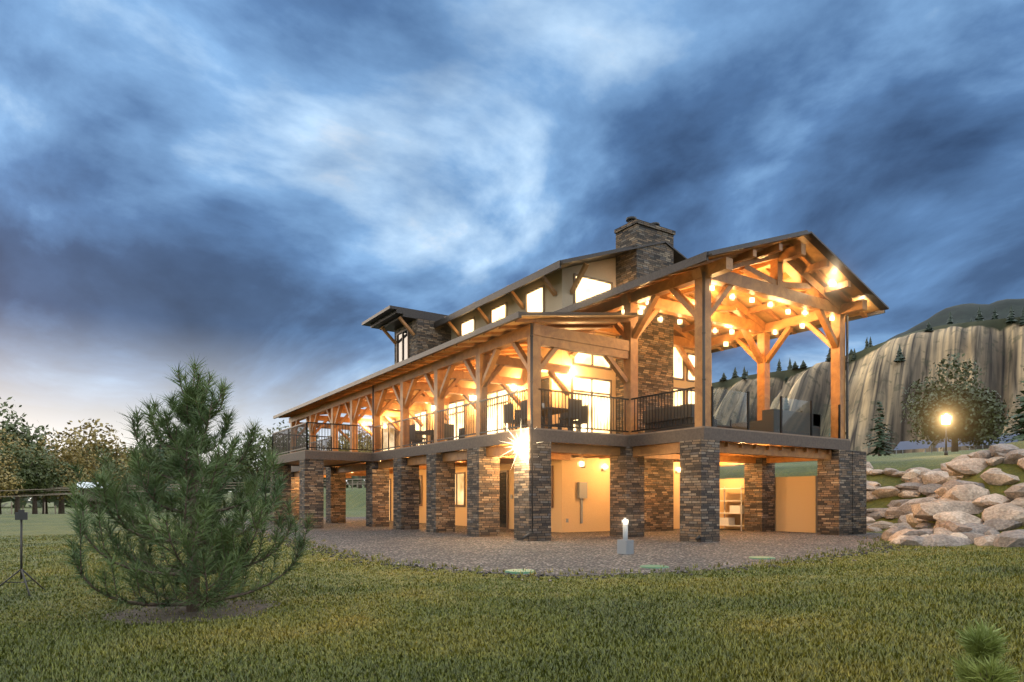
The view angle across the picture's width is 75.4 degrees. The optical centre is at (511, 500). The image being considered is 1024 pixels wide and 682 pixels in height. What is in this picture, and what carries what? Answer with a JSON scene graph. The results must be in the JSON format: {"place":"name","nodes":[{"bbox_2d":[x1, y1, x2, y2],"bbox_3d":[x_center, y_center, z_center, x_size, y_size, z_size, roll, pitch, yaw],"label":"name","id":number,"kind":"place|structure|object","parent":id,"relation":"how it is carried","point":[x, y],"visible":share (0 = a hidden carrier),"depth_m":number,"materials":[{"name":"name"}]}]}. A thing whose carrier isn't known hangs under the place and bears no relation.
{"place":"outdoors","nodes":[
{"label":"outdoors","id":0,"kind":"place"},
{"bbox_2d":[77,482,107,513],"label":"field kiosk","id":1,"kind":"object","parent":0,"point":[88,490],"visible":0.15,"depth_m":50.42,"materials":[{"name":"white wood"}]},
{"bbox_2d":[0,441,1023,681],"bbox_3d":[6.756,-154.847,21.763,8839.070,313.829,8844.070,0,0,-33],"label":"lawn","id":2,"kind":"structure","parent":0,"point":[49,523],"depth_m":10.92,"materials":[{"name":"green plant"}]},
{"bbox_2d":[0,452,25,498],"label":"tree","id":3,"kind":"object","parent":2,"relation":"on","point":[6,485],"visible":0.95,"depth_m":69.72,"materials":[{"name":"green plant"}]},
{"bbox_2d":[0,510,44,595],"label":"light stand","id":4,"kind":"object","parent":2,"relation":"on","point":[21,515],"visible":0.93,"depth_m":7.84,"materials":[{"name":"grey metal"}]},
{"bbox_2d":[0,429,50,513],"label":"tree","id":5,"kind":"object","parent":2,"relation":"on","point":[9,443],"visible":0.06,"depth_m":81.17,"materials":[{"name":"green plant"}]},
{"bbox_2d":[0,397,60,453],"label":"tree","id":6,"kind":"object","parent":2,"relation":"on","point":[27,436],"visible":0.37,"depth_m":91.21,"materials":[{"name":"green plant"}]},
{"bbox_2d":[0,437,74,513],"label":"tree","id":7,"kind":"object","parent":2,"relation":"on","point":[38,470],"visible":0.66,"depth_m":73.68,"materials":[{"name":"green plant"}]},
{"bbox_2d":[5,444,73,513],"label":"tree","id":8,"kind":"object","parent":2,"relation":"on","point":[34,508],"visible":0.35,"depth_m":76.53,"materials":[{"name":"green plant"}]},
{"bbox_2d":[1,444,78,513],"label":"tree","id":9,"kind":"object","parent":2,"relation":"on","point":[46,506],"visible":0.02,"depth_m":89.33,"materials":[{"name":"green plant"}]},
{"bbox_2d":[25,431,124,513],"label":"tree","id":10,"kind":"object","parent":2,"relation":"on","point":[81,460],"visible":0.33,"depth_m":81.32,"materials":[{"name":"green plant"}]},
{"bbox_2d":[52,418,155,513],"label":"tree","id":11,"kind":"object","parent":2,"relation":"on","point":[93,435],"visible":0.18,"depth_m":91.76,"materials":[{"name":"green plant"}]},
{"bbox_2d":[65,442,145,511],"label":"tree","id":12,"kind":"object","parent":2,"relation":"on","point":[116,469],"visible":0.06,"depth_m":88.24,"materials":[{"name":"green plant"}]},
{"bbox_2d":[134,479,171,511],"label":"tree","id":13,"kind":"object","parent":2,"relation":"on","point":[147,495],"visible":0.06,"depth_m":97.34,"materials":[{"name":"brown plant"}]},
{"bbox_2d":[112,421,206,480],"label":"tree","id":14,"kind":"object","parent":2,"relation":"on","point":[165,454],"visible":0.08,"depth_m":109.88,"materials":[{"name":"green plant"}]},
{"bbox_2d":[147,425,173,512],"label":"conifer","id":15,"kind":"object","parent":2,"relation":"on","point":[158,446],"visible":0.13,"depth_m":65.97,"materials":[{"name":"green plant"}]},
{"bbox_2d":[1,472,364,507],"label":"treeline","id":16,"kind":"object","parent":2,"relation":"on","point":[39,501],"visible":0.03,"depth_m":200.17,"materials":[{"name":"green plant"}]},
{"bbox_2d":[0,478,365,513],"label":"field fence","id":17,"kind":"object","parent":2,"relation":"on","point":[352,483],"visible":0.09,"depth_m":75.23,"materials":[{"name":"brown wood"}]},
{"bbox_2d":[102,600,280,623],"bbox_3d":[-3.086,1.061,6.380,1.528,0.023,1.397,0,0,-6],"label":"mulch bed","id":18,"kind":"object","parent":2,"relation":"on","point":[163,616],"visible":0.67,"depth_m":6.26,"materials":[{"name":"brown soil"}]},
{"bbox_2d":[53,351,318,613],"bbox_3d":[-3.032,-0.176,6.376,2.339,2.548,2.122,0,0,-33],"label":"pine tree","id":19,"kind":"object","parent":18,"relation":"on","point":[194,413],"visible":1,"depth_m":6.13,"materials":[{"name":"green plant"}]},
{"bbox_2d":[220,428,287,498],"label":"tree","id":20,"kind":"object","parent":2,"relation":"on","point":[252,464],"visible":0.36,"depth_m":111.59,"materials":[{"name":"green plant"}]},
{"bbox_2d":[257,420,320,454],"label":"tree","id":21,"kind":"object","parent":2,"relation":"on","point":[273,429],"visible":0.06,"depth_m":140.09,"materials":[{"name":"green plant"}]},
{"bbox_2d":[324,428,371,487],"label":"tree","id":22,"kind":"object","parent":2,"relation":"on","point":[359,486],"visible":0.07,"depth_m":142.50,"materials":[{"name":"green plant"}]},
{"bbox_2d":[338,427,371,487],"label":"tree","id":23,"kind":"object","parent":2,"relation":"on","point":[362,446],"visible":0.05,"depth_m":106.74,"materials":[{"name":"green plant"}]},
{"bbox_2d":[176,517,882,575],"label":"patio gravel","id":24,"kind":"structure","parent":2,"relation":"on","point":[460,549],"depth_m":15.05,"materials":[{"name":"grey gravel"}]},
{"bbox_2d":[505,569,533,573],"bbox_3d":[0.122,1.062,9.843,0.500,0.055,0.500,0,0,-33],"label":"septic lid","id":25,"kind":"object","parent":24,"relation":"on","point":[511,571],"visible":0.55,"depth_m":9.70,"materials":[{"name":"green plastic"}]},
{"bbox_2d":[179,523,887,575],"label":"patio edge grass","id":26,"kind":"structure","parent":24,"relation":"on","point":[577,573],"depth_m":11.46,"materials":[{"name":"green plant"}]},
{"bbox_2d":[169,524,918,581],"bbox_3d":[-5.029,0.977,18.663,29.821,0.204,13.808,0,0,24],"label":"patio gravel spill","id":27,"kind":"object","parent":24,"relation":"on","point":[567,575],"visible":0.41,"depth_m":10.90,"materials":[{"name":"grey gravel"}]},
{"bbox_2d":[617,523,633,554],"bbox_3d":[2.241,0.760,13.096,0.200,0.620,0.260,0,0,-33],"label":"utility post","id":28,"kind":"object","parent":24,"relation":"on","point":[625,545],"visible":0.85,"depth_m":13.04,"materials":[{"name":"grey metal"}]},
{"bbox_2d":[640,565,668,567],"bbox_3d":[2.235,1.052,10.398,0.500,0.055,0.500,0,0,-33],"label":"septic lid","id":29,"kind":"object","parent":24,"relation":"on","point":[651,566],"visible":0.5,"depth_m":10.32,"materials":[{"name":"green plastic"}]},
{"bbox_2d":[720,486,743,530],"bbox_3d":[8.079,0.270,24.253,0.450,1.600,1.100,0,0,-33],"label":"shelving unit","id":30,"kind":"object","parent":24,"relation":"on","point":[730,521],"visible":0.62,"depth_m":24.09,"materials":[{"name":"grey"}]},
{"bbox_2d":[749,556,775,558],"bbox_3d":[4.543,1.052,12.039,0.500,0.055,0.500,0,0,-33],"label":"septic lid","id":31,"kind":"object","parent":24,"relation":"on","point":[759,557],"visible":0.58,"depth_m":11.96,"materials":[{"name":"green plastic"}]},
{"bbox_2d":[270,219,865,541],"bbox_3d":[-3.099,-4.270,25.797,9.944,10.680,29.065,0,0,-56],"label":"house stonework","id":32,"kind":"object","parent":2,"relation":"on","point":[641,495],"visible":0.67,"depth_m":22.29,"materials":[{"name":"stone"}]},
{"bbox_2d":[501,426,538,462],"bbox_3d":[0.238,-1.469,17.562,1.226,1.439,0.118,0,0,0],"label":"light flare","id":33,"kind":"object","parent":32,"relation":"attached to","point":[520,445],"visible":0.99,"depth_m":17.56,"materials":[{"name":"white"}]},
{"bbox_2d":[271,426,849,471],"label":"house decks","id":34,"kind":"object","parent":32,"relation":"on","point":[346,458],"visible":0.61,"depth_m":19.09,"materials":[{"name":"brown wood"}]},
{"bbox_2d":[272,386,840,455],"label":"house railings","id":35,"kind":"object","parent":34,"relation":"on","point":[285,442],"visible":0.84,"depth_m":19.85,"materials":[{"name":"black metal"}]},
{"bbox_2d":[279,242,866,477],"bbox_3d":[-0.803,-4.562,29.021,11.494,6.523,27.560,0,0,-33],"label":"timber frame","id":36,"kind":"object","parent":34,"relation":"on","point":[740,273],"visible":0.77,"depth_m":20.38,"materials":[{"name":"brown wood"}]},
{"bbox_2d":[273,230,888,418],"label":"house roofs","id":37,"kind":"structure","parent":36,"relation":"on","point":[386,318],"depth_m":20.89,"materials":[{"name":"brown wood"}]},
{"bbox_2d":[278,236,879,417],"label":"house ceilings","id":38,"kind":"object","parent":37,"relation":"attached to","point":[833,273],"visible":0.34,"depth_m":20.14,"materials":[{"name":"brown wood"}]},
{"bbox_2d":[410,398,820,446],"bbox_3d":[1.895,-2.405,21.740,15.115,0.950,6.601,0,0,23],"label":"patio furniture","id":39,"kind":"object","parent":34,"relation":"on","point":[795,422],"visible":0.32,"depth_m":19.92,"materials":[{"name":"grey metal"}]},
{"bbox_2d":[433,281,833,444],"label":"wall lamps","id":40,"kind":"object","parent":32,"relation":"on","point":[831,283],"visible":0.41,"depth_m":22.22,"materials":[{"name":"white glass"}]},
{"bbox_2d":[626,216,662,409],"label":"house chimney flues","id":41,"kind":"object","parent":32,"relation":"on","point":[630,219],"visible":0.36,"depth_m":23.37,"materials":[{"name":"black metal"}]},
{"bbox_2d":[580,287,833,470],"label":"ceiling lights","id":42,"kind":"object","parent":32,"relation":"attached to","point":[679,321],"visible":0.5,"depth_m":20.64,"materials":[{"name":"white glass"}]},
{"bbox_2d":[863,402,897,455],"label":"conifer tree","id":43,"kind":"object","parent":2,"relation":"on","point":[880,444],"visible":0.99,"depth_m":83.84,"materials":[{"name":"green plant"}]},
{"bbox_2d":[866,444,1023,546],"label":"bank boulder","id":44,"kind":"object","parent":2,"relation":"on","point":[951,504],"visible":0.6,"depth_m":16.75,"materials":[{"name":"beige stone"}]},
{"bbox_2d":[943,414,948,454],"bbox_3d":[22.993,-3.507,35.105,0.340,2.200,0.323,0,0,-33],"label":"lamp post","id":45,"kind":"object","parent":2,"relation":"on","point":[946,452],"visible":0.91,"depth_m":35.06,"materials":[{"name":"grey metal"}]},
{"bbox_2d":[942,416,949,422],"bbox_3d":[22.993,-4.292,35.105,0.360,0.330,0.342,0,0,-33],"label":"lamp post lantern","id":46,"kind":"object","parent":45,"relation":"on","point":[945,419],"visible":1,"depth_m":34.98,"materials":[{"name":"white glass"}]},
{"bbox_2d":[900,353,1010,451],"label":"tree","id":47,"kind":"object","parent":2,"relation":"on","point":[971,410],"visible":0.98,"depth_m":73.85,"materials":[{"name":"green plant"}]},
{"bbox_2d":[894,434,1022,453],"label":"solar array","id":48,"kind":"object","parent":2,"relation":"on","point":[904,445],"visible":0.52,"depth_m":94.74,"materials":[{"name":"grey"}]},
{"bbox_2d":[944,617,1022,681],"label":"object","id":49,"kind":"object","parent":2,"relation":"on","point":[983,645],"visible":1,"depth_m":2.66,"materials":[{"name":"green plant"}]},
{"bbox_2d":[998,369,1023,442],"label":"conifer tree","id":50,"kind":"object","parent":2,"relation":"on","point":[1017,427],"visible":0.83,"depth_m":42.11,"materials":[{"name":"green plant"}]},
{"bbox_2d":[0,0,1023,498],"label":"sky","id":51,"kind":"structure","parent":0,"point":[241,185],"materials":[{"name":"blue"}]},
{"bbox_2d":[380,257,816,532],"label":"house walls","id":52,"kind":"structure","parent":0,"point":[795,503],"depth_m":23.05,"materials":[{"name":"beige paint"}]},
{"bbox_2d":[382,273,694,528],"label":"window frames","id":53,"kind":"structure","parent":52,"relation":"in","point":[573,359],"depth_m":24.92,"materials":[{"name":"wood"}]},
{"bbox_2d":[383,276,694,527],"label":"window panes","id":54,"kind":"structure","parent":53,"relation":"in","point":[587,288],"depth_m":25.05,"materials":[{"name":"clear glass"}]},
{"bbox_2d":[366,271,848,539],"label":"house fittings","id":55,"kind":"object","parent":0,"point":[581,490],"visible":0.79,"depth_m":17.48,"materials":[{"name":"brown metal"}]},
{"bbox_2d":[712,305,1023,454],"bbox_3d":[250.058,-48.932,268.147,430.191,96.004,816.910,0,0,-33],"label":"cliff","id":56,"kind":"structure","parent":0,"point":[884,373],"depth_m":313.49,"materials":[{"name":"stone"}]},
{"bbox_2d":[887,299,1023,340],"bbox_3d":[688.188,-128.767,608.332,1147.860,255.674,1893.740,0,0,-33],"label":"hill","id":57,"kind":"structure","parent":0,"point":[962,313],"depth_m":779.98,"materials":[{"name":"green plant"}]}
]}

